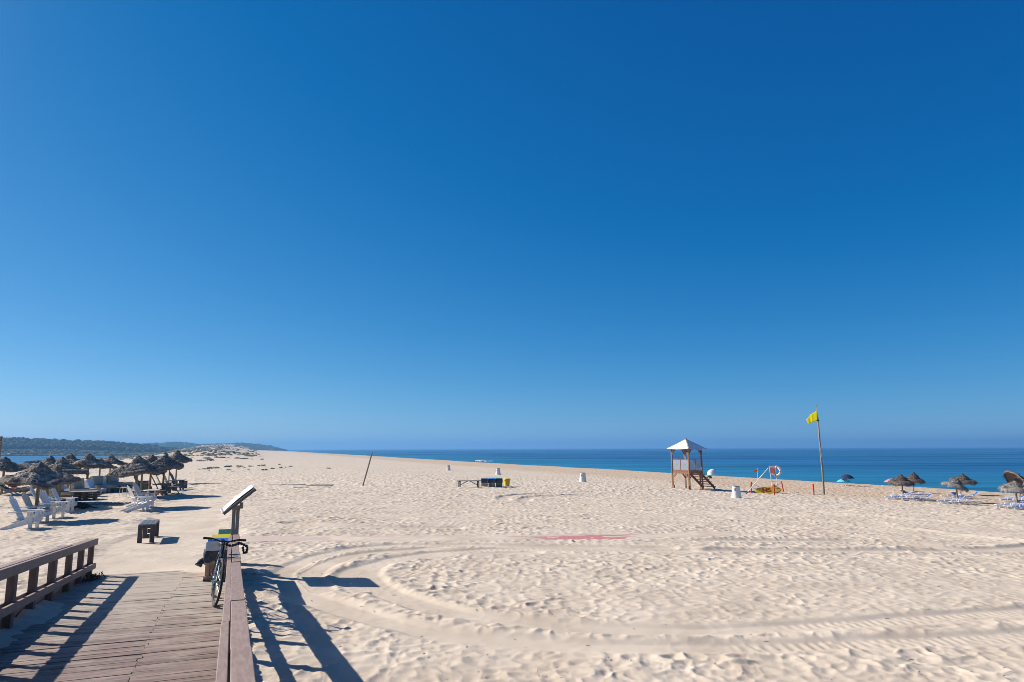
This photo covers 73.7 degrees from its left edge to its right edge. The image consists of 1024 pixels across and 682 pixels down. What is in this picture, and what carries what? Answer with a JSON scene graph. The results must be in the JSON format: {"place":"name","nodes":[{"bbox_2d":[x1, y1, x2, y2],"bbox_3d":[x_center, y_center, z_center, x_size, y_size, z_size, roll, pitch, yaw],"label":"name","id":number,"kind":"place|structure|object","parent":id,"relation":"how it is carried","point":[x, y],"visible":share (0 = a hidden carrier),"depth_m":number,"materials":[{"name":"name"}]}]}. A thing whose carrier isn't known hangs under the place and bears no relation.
{"place":"outdoors","nodes":[
{"label":"outdoors","id":0,"kind":"place"},
{"bbox_2d":[0,456,107,463],"bbox_3d":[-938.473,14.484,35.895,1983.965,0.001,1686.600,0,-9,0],"label":"lagoon","id":1,"kind":"structure","parent":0,"point":[18,459],"depth_m":491.65,"materials":[{"name":"blue liquid"}]},
{"bbox_2d":[1,449,138,455],"bbox_3d":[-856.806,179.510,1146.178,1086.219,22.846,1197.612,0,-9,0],"label":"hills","id":2,"kind":"structure","parent":0,"point":[30,450],"depth_m":804.81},
{"bbox_2d":[82,571,104,581],"bbox_3d":[-7.974,4.498,13.058,0.390,0.178,0.656,0,-9,0],"label":"weed","id":3,"kind":"object","parent":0,"point":[92,577],"visible":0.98,"depth_m":13.02,"materials":[{"name":"green plant"}]},
{"bbox_2d":[251,570,269,573],"bbox_3d":[-5.115,4.696,13.890,0.336,0.062,0.243,-5,-10,27],"label":"rope tangle","id":4,"kind":"object","parent":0,"point":[259,571],"visible":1,"depth_m":13.87,"materials":[{"name":"fabric"}]},
{"bbox_2d":[0,444,1023,681],"bbox_3d":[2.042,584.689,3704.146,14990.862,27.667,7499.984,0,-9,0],"label":"sand","id":5,"kind":"structure","parent":0,"point":[756,566],"depth_m":15.09,"materials":[{"name":"beige sand"}]},
{"bbox_2d":[0,436,5,456],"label":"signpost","id":6,"kind":"object","parent":5,"relation":"on","point":[1,438],"visible":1,"depth_m":31.36,"materials":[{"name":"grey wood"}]},
{"bbox_2d":[0,484,20,494],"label":"deck chair","id":7,"kind":"object","parent":5,"relation":"on","point":[5,488],"visible":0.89,"depth_m":38.41,"materials":[{"name":"grey wood"}]},
{"bbox_2d":[0,456,28,492],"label":"thatched parasol","id":8,"kind":"object","parent":5,"relation":"on","point":[7,465],"visible":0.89,"depth_m":38.89,"materials":[{"name":"brown wicker"}]},
{"bbox_2d":[5,486,28,493],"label":"deck chair","id":9,"kind":"object","parent":5,"relation":"on","point":[14,487],"visible":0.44,"depth_m":39.94,"materials":[{"name":"grey wood"}]},
{"bbox_2d":[0,486,35,491],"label":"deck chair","id":10,"kind":"object","parent":5,"relation":"on","point":[26,489],"visible":0.3,"depth_m":40.85,"materials":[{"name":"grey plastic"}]},
{"bbox_2d":[0,495,44,529],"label":"adirondack chair","id":11,"kind":"object","parent":5,"relation":"on","point":[31,519],"visible":0.91,"depth_m":22.36,"materials":[{"name":"white wood"}]},
{"bbox_2d":[12,492,53,522],"bbox_3d":[-17.452,6.083,24.886,1.090,1.152,0.800,2,-9,-12],"label":"adirondack chair","id":12,"kind":"object","parent":5,"relation":"on","point":[30,505],"visible":0.67,"depth_m":24.83,"materials":[{"name":"white wood"}]},
{"bbox_2d":[0,462,73,507],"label":"thatched parasol","id":13,"kind":"object","parent":5,"relation":"on","point":[40,475],"visible":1,"depth_m":24.89,"materials":[{"name":"wicker"}]},
{"bbox_2d":[21,453,55,494],"bbox_3d":[-22.580,6.760,33.239,2.442,2.625,2.484,-1,-9,8],"label":"thatched parasol","id":14,"kind":"object","parent":5,"relation":"on","point":[49,460],"visible":0.32,"depth_m":33.12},
{"bbox_2d":[29,485,54,504],"bbox_3d":[-20.308,6.766,29.318,1.090,1.152,0.800,3,-10,-22],"label":"adirondack chair","id":15,"kind":"object","parent":5,"relation":"on","point":[34,493],"visible":0.34,"depth_m":29.29,"materials":[{"name":"white wood"}]},
{"bbox_2d":[39,489,68,518],"bbox_3d":[-17.994,6.348,26.555,1.090,1.152,0.800,0,-9,-4],"label":"adirondack chair","id":16,"kind":"object","parent":5,"relation":"on","point":[45,500],"visible":0.73,"depth_m":26.55,"materials":[{"name":"white wood"}]},
{"bbox_2d":[51,488,77,512],"bbox_3d":[-18.928,6.667,28.649,1.090,1.152,0.800,3,-9,-18],"label":"adirondack chair","id":17,"kind":"object","parent":5,"relation":"on","point":[73,503],"visible":0.75,"depth_m":28.51,"materials":[{"name":"white wood"}]},
{"bbox_2d":[48,484,81,500],"bbox_3d":[-22.522,7.526,34.336,1.309,0.973,0.950,-1,-9,2],"label":"pallet sofa","id":18,"kind":"object","parent":5,"relation":"on","point":[63,492],"visible":0.44,"depth_m":34.06,"materials":[{"name":"wood"}]},
{"bbox_2d":[51,466,80,507],"bbox_3d":[-20.386,6.594,30.350,2.020,2.046,2.005,2,-9,-16],"label":"thatched parasol","id":19,"kind":"object","parent":5,"relation":"on","point":[59,470],"visible":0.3,"depth_m":30.45,"materials":[{"name":"wicker"}]},
{"bbox_2d":[48,457,90,502],"bbox_3d":[-21.443,6.723,32.373,2.534,2.438,2.669,-7,-11,36],"label":"thatched parasol","id":20,"kind":"object","parent":5,"relation":"on","point":[64,465],"visible":0.69,"depth_m":32.20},
{"bbox_2d":[64,453,86,490],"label":"thatched parasol","id":21,"kind":"object","parent":5,"relation":"on","point":[71,458],"visible":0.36,"depth_m":41.76,"materials":[{"name":"wicker"}]},
{"bbox_2d":[1,453,150,455],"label":"marsh grass","id":22,"kind":"structure","parent":5,"relation":"on","point":[94,454],"depth_m":689.13,"materials":[{"name":"green plant"}]},
{"bbox_2d":[61,499,97,508],"bbox_3d":[-18.959,7.128,29.978,1.457,0.454,0.531,3,-9,-20],"label":"dog","id":23,"kind":"object","parent":5,"relation":"on","point":[82,505],"visible":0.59,"depth_m":29.86},
{"bbox_2d":[69,478,100,495],"bbox_3d":[-23.028,7.902,36.813,1.309,0.973,0.950,-1,-9,2],"label":"pallet sofa","id":24,"kind":"object","parent":5,"relation":"on","point":[77,486],"visible":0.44,"depth_m":36.59,"materials":[{"name":"grey wood"}]},
{"bbox_2d":[73,490,98,500],"bbox_3d":[-21.619,7.839,34.620,0.990,0.439,0.840,4,-10,-24],"label":"pallet table","id":25,"kind":"object","parent":5,"relation":"on","point":[88,495],"visible":0.9,"depth_m":34.36,"materials":[{"name":"brown wood"}]},
{"bbox_2d":[69,453,112,478],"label":"thatched parasol","id":26,"kind":"object","parent":5,"relation":"on","point":[89,460],"visible":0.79,"depth_m":41.03,"materials":[{"name":"wicker"}]},
{"bbox_2d":[84,479,106,493],"bbox_3d":[-23.879,8.304,39.004,1.110,0.846,0.700,1,-9,-8],"label":"plastic lounge seat","id":27,"kind":"object","parent":5,"relation":"on","point":[88,483],"visible":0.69,"depth_m":38.85,"materials":[{"name":"white plastic"}]},
{"bbox_2d":[83,458,117,475],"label":"thatched parasol","id":28,"kind":"object","parent":5,"relation":"on","point":[114,467],"visible":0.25,"depth_m":48.32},
{"bbox_2d":[88,475,118,492],"bbox_3d":[-23.855,8.365,39.875,1.309,0.973,0.950,-1,-9,2],"label":"pallet sofa","id":29,"kind":"object","parent":5,"relation":"on","point":[97,481],"visible":0.69,"depth_m":39.63,"materials":[{"name":"white wood"}]},
{"bbox_2d":[102,476,109,484],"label":"plastic lounge seat","id":30,"kind":"object","parent":5,"relation":"on","point":[105,481],"visible":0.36,"depth_m":42.72,"materials":[{"name":"white plastic"}]},
{"bbox_2d":[88,502,129,504],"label":"slatted path","id":31,"kind":"structure","parent":5,"relation":"on","point":[99,503],"depth_m":32.18,"materials":[{"name":"wood"}]},
{"bbox_2d":[0,570,225,681],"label":"boardwalk","id":32,"kind":"structure","parent":5,"relation":"on","point":[162,626],"depth_m":8.29,"materials":[{"name":"brown wood"}]},
{"bbox_2d":[0,600,65,647],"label":"sand drift","id":33,"kind":"object","parent":32,"relation":"on","point":[42,611],"visible":0.95,"depth_m":9.27,"materials":[{"name":"beige sand"}]},
{"bbox_2d":[0,538,98,628],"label":"railing","id":34,"kind":"object","parent":32,"relation":"on","point":[13,605],"visible":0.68,"depth_m":10.10,"materials":[{"name":"brown wood"}]},
{"bbox_2d":[195,542,227,579],"bbox_3d":[-5.733,4.257,13.089,0.621,0.740,0.486,3,-10,-22],"label":"crate bin","id":35,"kind":"object","parent":32,"relation":"on","point":[210,553],"visible":0.59,"depth_m":12.90,"materials":[{"name":"brown wood"}]},
{"bbox_2d":[208,538,228,541],"bbox_3d":[-5.888,4.347,13.665,0.485,0.740,0.486,3,-10,-22],"label":"crate bin","id":36,"kind":"object","parent":32,"relation":"on","point":[226,539],"depth_m":13.85,"materials":[{"name":"blue plastic"}]},
{"bbox_2d":[203,537,248,606],"bbox_3d":[-4.606,3.534,10.631,0.615,1.030,1.653,8,-12,-42],"label":"bicycle","id":37,"kind":"object","parent":32,"relation":"on","point":[219,565],"visible":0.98,"depth_m":10.36,"materials":[{"name":"black paint"}]},
{"bbox_2d":[215,534,255,681],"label":"railing","id":38,"kind":"object","parent":32,"relation":"on","point":[235,663],"visible":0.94,"depth_m":4.82,"materials":[{"name":"brown wood"}]},
{"bbox_2d":[104,454,126,471],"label":"thatched parasol","id":39,"kind":"object","parent":5,"relation":"on","point":[111,458],"visible":0.65,"depth_m":53.40,"materials":[{"name":"wicker"}]},
{"bbox_2d":[105,474,132,488],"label":"pallet sofa","id":40,"kind":"object","parent":5,"relation":"on","point":[112,480],"visible":0.55,"depth_m":42.78,"materials":[{"name":"grey wood"}]},
{"bbox_2d":[110,487,127,492],"bbox_3d":[-23.125,8.726,40.019,0.990,0.299,0.740,3,-9,-20],"label":"pallet table","id":41,"kind":"object","parent":5,"relation":"on","point":[117,489],"visible":0.53,"depth_m":39.78,"materials":[{"name":"wood"}]},
{"bbox_2d":[120,485,151,511],"bbox_3d":[-15.960,6.702,29.003,1.090,1.152,0.800,8,-12,-43],"label":"adirondack chair","id":42,"kind":"object","parent":5,"relation":"on","point":[146,502],"visible":0.91,"depth_m":28.95,"materials":[{"name":"white wood"}]},
{"bbox_2d":[108,455,167,499],"bbox_3d":[-17.157,6.534,31.343,2.467,2.529,2.449,3,-9,-19],"label":"thatched parasol","id":43,"kind":"object","parent":5,"relation":"on","point":[138,465],"visible":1,"depth_m":30.88,"materials":[{"name":"brown wicker"}]},
{"bbox_2d":[18,443,263,466],"bbox_3d":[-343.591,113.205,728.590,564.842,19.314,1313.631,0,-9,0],"label":"dune vegetation","id":44,"kind":"object","parent":5,"relation":"on","point":[205,448],"visible":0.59,"depth_m":268.30,"materials":[{"name":"green plant"}]},
{"bbox_2d":[126,482,156,506],"bbox_3d":[-16.841,7.002,31.057,1.090,1.152,0.800,1,-9,-6],"label":"adirondack chair","id":45,"kind":"object","parent":5,"relation":"on","point":[153,498],"visible":0.6,"depth_m":31.03,"materials":[{"name":"white wood"}]},
{"bbox_2d":[133,475,151,493],"bbox_3d":[-21.075,8.150,38.738,1.090,1.152,0.800,2,-9,-11],"label":"adirondack chair","id":46,"kind":"object","parent":5,"relation":"on","point":[145,486],"visible":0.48,"depth_m":38.52,"materials":[{"name":"grey wood"}]},
{"bbox_2d":[1,437,287,453],"bbox_3d":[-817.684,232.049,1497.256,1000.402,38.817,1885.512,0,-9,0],"label":"forest","id":47,"kind":"object","parent":5,"relation":"on","point":[40,445],"visible":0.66,"depth_m":877.09,"materials":[{"name":"green plant"}]},
{"bbox_2d":[137,519,159,542],"bbox_3d":[-10.651,5.564,20.016,0.430,0.510,1.450,3,-10,-22],"label":"side table","id":48,"kind":"object","parent":5,"relation":"on","point":[152,525],"visible":1,"depth_m":19.43,"materials":[{"name":"brown wood"}]},
{"bbox_2d":[140,490,156,495],"bbox_3d":[-19.109,8.033,35.598,1.100,0.460,0.592,5,-10,-28],"label":"dark table","id":49,"kind":"object","parent":5,"relation":"on","point":[142,491],"visible":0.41,"depth_m":35.48,"materials":[{"name":"brown wood"}]},
{"bbox_2d":[140,458,162,489],"bbox_3d":[-19.962,7.473,36.877,2.186,2.241,2.245,4,-10,-26],"label":"thatched parasol","id":50,"kind":"object","parent":5,"relation":"on","point":[142,475],"visible":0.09,"depth_m":36.83,"materials":[{"name":"brown wood"}]},
{"bbox_2d":[145,454,170,489],"bbox_3d":[-20.241,7.576,38.141,2.400,2.459,2.466,4,-7,-17],"label":"thatched parasol","id":51,"kind":"object","parent":5,"relation":"on","point":[152,458],"visible":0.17,"depth_m":38.10,"materials":[{"name":"brown wicker"}]},
{"bbox_2d":[150,475,169,495],"bbox_3d":[-19.633,8.017,37.873,1.090,1.152,0.800,6,-11,-34],"label":"adirondack chair","id":52,"kind":"object","parent":5,"relation":"on","point":[166,487],"visible":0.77,"depth_m":37.77,"materials":[{"name":"grey wood"}]},
{"bbox_2d":[156,490,165,498],"bbox_3d":[-18.389,7.973,35.394,0.750,0.471,0.492,4,-10,-26],"label":"splayed table","id":53,"kind":"object","parent":5,"relation":"on","point":[157,492],"visible":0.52,"depth_m":35.28,"materials":[{"name":"brown wood"}]},
{"bbox_2d":[156,476,172,492],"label":"adirondack chair","id":54,"kind":"object","parent":5,"relation":"on","point":[170,483],"visible":0.38,"depth_m":38.99,"materials":[{"name":"grey wood"}]},
{"bbox_2d":[150,452,183,494],"bbox_3d":[-19.505,7.518,38.167,2.116,2.607,2.081,-1,-9,6],"label":"thatched parasol","id":55,"kind":"object","parent":5,"relation":"on","point":[165,461],"visible":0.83,"depth_m":37.98,"materials":[{"name":"brown wicker"}]},
{"bbox_2d":[161,474,178,490],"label":"adirondack chair","id":56,"kind":"object","parent":5,"relation":"on","point":[175,482],"visible":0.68,"depth_m":41.33,"materials":[{"name":"grey wood"}]},
{"bbox_2d":[167,486,180,493],"bbox_3d":[-19.070,8.432,38.434,0.750,0.471,0.492,5,-10,-30],"label":"splayed table","id":57,"kind":"object","parent":5,"relation":"on","point":[173,488],"visible":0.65,"depth_m":38.41,"materials":[{"name":"wood"}]},
{"bbox_2d":[169,472,185,489],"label":"adirondack chair","id":58,"kind":"object","parent":5,"relation":"on","point":[182,485],"visible":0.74,"depth_m":42.22,"materials":[{"name":"grey wood"}]},
{"bbox_2d":[169,450,192,479],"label":"thatched parasol","id":59,"kind":"object","parent":5,"relation":"on","point":[177,455],"visible":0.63,"depth_m":51.90,"materials":[{"name":"wicker"}]},
{"bbox_2d":[211,534,230,537],"bbox_3d":[-6.087,4.444,14.279,0.492,0.740,0.484,3,-10,-22],"label":"crate bin","id":60,"kind":"object","parent":5,"relation":"on","point":[220,536],"visible":0.02,"depth_m":14.41,"materials":[{"name":"yellow plastic"}]},
{"bbox_2d":[218,529,239,537],"bbox_3d":[-6.348,4.597,15.238,0.488,0.740,0.495,3,-10,-22],"label":"crate bin","id":61,"kind":"object","parent":5,"relation":"on","point":[224,531],"visible":0.07,"depth_m":15.31,"materials":[{"name":"green plastic"}]},
{"bbox_2d":[221,485,256,536],"bbox_3d":[-5.797,4.037,14.351,0.639,1.947,1.040,4,-10,-24],"label":"notice board","id":62,"kind":"object","parent":5,"relation":"on","point":[233,506],"visible":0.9,"depth_m":14.28,"materials":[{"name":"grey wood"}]},
{"bbox_2d":[362,452,372,485],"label":"leaning pole","id":63,"kind":"object","parent":5,"relation":"on","point":[367,469],"visible":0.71,"depth_m":48.73,"materials":[{"name":"brown wood"}]},
{"bbox_2d":[240,534,689,541],"bbox_3d":[-0.548,5.955,20.639,15.102,0.260,1.789,2,-9,-11],"label":"beach mat","id":64,"kind":"object","parent":5,"relation":"on","point":[278,539],"visible":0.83,"depth_m":20.36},
{"bbox_2d":[457,480,480,487],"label":"trestle bench","id":65,"kind":"object","parent":5,"relation":"on","point":[477,484],"visible":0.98,"depth_m":50.23,"materials":[{"name":"brown wood"}]},
{"bbox_2d":[481,478,487,485],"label":"crate bin","id":66,"kind":"object","parent":5,"relation":"on","point":[484,481],"visible":0.98,"depth_m":51.52,"materials":[{"name":"grey plastic"}]},
{"bbox_2d":[488,478,495,486],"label":"crate bin","id":67,"kind":"object","parent":5,"relation":"on","point":[491,481],"visible":1,"depth_m":51.87,"materials":[{"name":"plastic"}]},
{"bbox_2d":[496,468,500,474],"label":"litter bin","id":68,"kind":"object","parent":5,"relation":"on","point":[498,471],"visible":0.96,"depth_m":85.90,"materials":[{"name":"white plastic"}]},
{"bbox_2d":[495,478,502,486],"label":"crate bin","id":69,"kind":"object","parent":5,"relation":"on","point":[499,481],"visible":0.96,"depth_m":52.19,"materials":[{"name":"plastic"}]},
{"bbox_2d":[503,478,510,485],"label":"yellow bin","id":70,"kind":"object","parent":5,"relation":"on","point":[506,481],"visible":0.93,"depth_m":53.02,"materials":[{"name":"plastic"}]},
{"bbox_2d":[579,473,586,481],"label":"litter bin","id":71,"kind":"object","parent":5,"relation":"on","point":[582,477],"visible":0.93,"depth_m":67.58,"materials":[{"name":"white plastic"}]},
{"bbox_2d":[261,504,1009,679],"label":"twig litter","id":72,"kind":"object","parent":5,"relation":"on","point":[633,628],"visible":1,"depth_m":9.64,"materials":[{"name":"brown wood"}]},
{"bbox_2d":[259,501,1021,681],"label":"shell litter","id":73,"kind":"object","parent":5,"relation":"on","point":[598,617],"visible":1,"depth_m":9.29,"materials":[{"name":"white"}]},
{"bbox_2d":[666,438,715,489],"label":"lifeguard tower","id":74,"kind":"structure","parent":5,"relation":"on","point":[685,446],"depth_m":59.31,"materials":[{"name":"brown wood"}]},
{"bbox_2d":[707,469,715,475],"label":"beach umbrella","id":75,"kind":"object","parent":5,"relation":"on","point":[711,472],"visible":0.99,"depth_m":90.26,"materials":[{"name":"white fabric"}]},
{"bbox_2d":[731,486,741,497],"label":"litter bin","id":76,"kind":"object","parent":5,"relation":"on","point":[736,492],"visible":0.94,"depth_m":46.21,"materials":[{"name":"white plastic"}]},
{"bbox_2d":[754,486,781,493],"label":"rescue board","id":77,"kind":"object","parent":5,"relation":"on","point":[769,489],"visible":0.91,"depth_m":55.87,"materials":[{"name":"yellow plastic"}]},
{"bbox_2d":[769,466,777,486],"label":"rescue stand","id":78,"kind":"object","parent":5,"relation":"on","point":[772,469],"visible":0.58,"depth_m":56.48,"materials":[{"name":"white paint"}]},
{"bbox_2d":[772,466,781,476],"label":"lifebuoy","id":79,"kind":"object","parent":78,"relation":"hanging from","point":[779,473],"visible":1,"depth_m":56.25,"materials":[{"name":"white paint"}]},
{"bbox_2d":[816,405,824,494],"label":"flagpole","id":80,"kind":"object","parent":5,"relation":"on","point":[823,486],"visible":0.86,"depth_m":54.51,"materials":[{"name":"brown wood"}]},
{"bbox_2d":[806,411,816,423],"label":"flag","id":81,"kind":"object","parent":80,"relation":"attached to","point":[812,417],"visible":1,"depth_m":54.56,"materials":[{"name":"yellow fabric"}]},
{"bbox_2d":[837,479,850,481],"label":"beach umbrella","id":82,"kind":"object","parent":5,"relation":"on","point":[843,480],"visible":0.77,"depth_m":72.81,"materials":[{"name":"teal fabric"}]},
{"bbox_2d":[840,474,854,485],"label":"beach umbrella","id":83,"kind":"object","parent":5,"relation":"on","point":[846,476],"visible":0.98,"depth_m":72.28,"materials":[{"name":"blue fabric"}]},
{"bbox_2d":[884,494,904,498],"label":"sun lounger","id":84,"kind":"object","parent":5,"relation":"on","point":[894,496],"visible":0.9,"depth_m":49.59,"materials":[{"name":"white plastic"}]},
{"bbox_2d":[886,474,914,495],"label":"straw parasol","id":85,"kind":"object","parent":5,"relation":"on","point":[901,480],"visible":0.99,"depth_m":50.25,"materials":[{"name":"beige wicker"}]},
{"bbox_2d":[899,495,919,500],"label":"sun lounger","id":86,"kind":"object","parent":5,"relation":"on","point":[905,498],"visible":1,"depth_m":48.53,"materials":[{"name":"white plastic"}]},
{"bbox_2d":[907,472,924,492],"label":"straw parasol","id":87,"kind":"object","parent":5,"relation":"on","point":[914,476],"visible":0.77,"depth_m":60.08,"materials":[{"name":"beige wicker"}]},
{"bbox_2d":[907,495,927,500],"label":"sun lounger","id":88,"kind":"object","parent":5,"relation":"on","point":[917,498],"visible":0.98,"depth_m":48.18,"materials":[{"name":"white plastic"}]},
{"bbox_2d":[940,493,959,497],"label":"sun lounger","id":89,"kind":"object","parent":5,"relation":"on","point":[948,495],"visible":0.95,"depth_m":52.37,"materials":[{"name":"white plastic"}]},
{"bbox_2d":[939,478,968,498],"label":"straw parasol","id":90,"kind":"object","parent":5,"relation":"on","point":[956,483],"visible":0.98,"depth_m":47.15,"materials":[{"name":"beige wicker"}]},
{"bbox_2d":[946,496,964,502],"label":"sun lounger","id":91,"kind":"object","parent":5,"relation":"on","point":[962,497],"visible":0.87,"depth_m":45.78,"materials":[{"name":"white plastic"}]},
{"bbox_2d":[950,499,973,504],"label":"sun lounger","id":92,"kind":"object","parent":5,"relation":"on","point":[959,502],"visible":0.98,"depth_m":44.76,"materials":[{"name":"white plastic"}]},
{"bbox_2d":[949,473,979,493],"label":"straw parasol","id":93,"kind":"object","parent":5,"relation":"on","point":[963,479],"visible":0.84,"depth_m":57.96,"materials":[{"name":"beige wicker"}]},
{"bbox_2d":[961,492,978,498],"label":"sun lounger","id":94,"kind":"object","parent":5,"relation":"on","point":[974,494],"visible":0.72,"depth_m":52.52,"materials":[{"name":"white plastic"}]},
{"bbox_2d":[961,499,980,504],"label":"sun lounger","id":95,"kind":"object","parent":5,"relation":"on","point":[971,503],"visible":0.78,"depth_m":44.86,"materials":[{"name":"white plastic"}]},
{"bbox_2d":[994,502,1017,507],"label":"sun lounger","id":96,"kind":"object","parent":5,"relation":"on","point":[1005,504],"visible":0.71,"depth_m":42.30,"materials":[{"name":"white plastic"}]},
{"bbox_2d":[1000,496,1020,501],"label":"sun lounger","id":97,"kind":"object","parent":5,"relation":"on","point":[1008,499],"visible":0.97,"depth_m":48.73,"materials":[{"name":"white plastic"}]},
{"bbox_2d":[999,481,1023,507],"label":"straw parasol","id":98,"kind":"object","parent":5,"relation":"on","point":[1013,487],"visible":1,"depth_m":42.60,"materials":[{"name":"beige wicker"}]},
{"bbox_2d":[1002,470,1023,501],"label":"straw parasol","id":99,"kind":"object","parent":5,"relation":"on","point":[1010,476],"visible":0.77,"depth_m":49.07,"materials":[{"name":"brown wicker"}]},
{"bbox_2d":[1003,502,1023,508],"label":"sun lounger","id":100,"kind":"object","parent":5,"relation":"on","point":[1022,503],"visible":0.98,"depth_m":41.45,"materials":[{"name":"white plastic"}]},
{"bbox_2d":[0,0,1023,449],"label":"sky","id":101,"kind":"structure","parent":0,"point":[284,224],"materials":[{"name":"blue"}]},
{"bbox_2d":[288,447,1023,492],"bbox_3d":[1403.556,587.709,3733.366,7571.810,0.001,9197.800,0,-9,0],"label":"sea","id":102,"kind":"structure","parent":0,"point":[985,467],"depth_m":315.93,"materials":[{"name":"blue liquid"}]}
]}

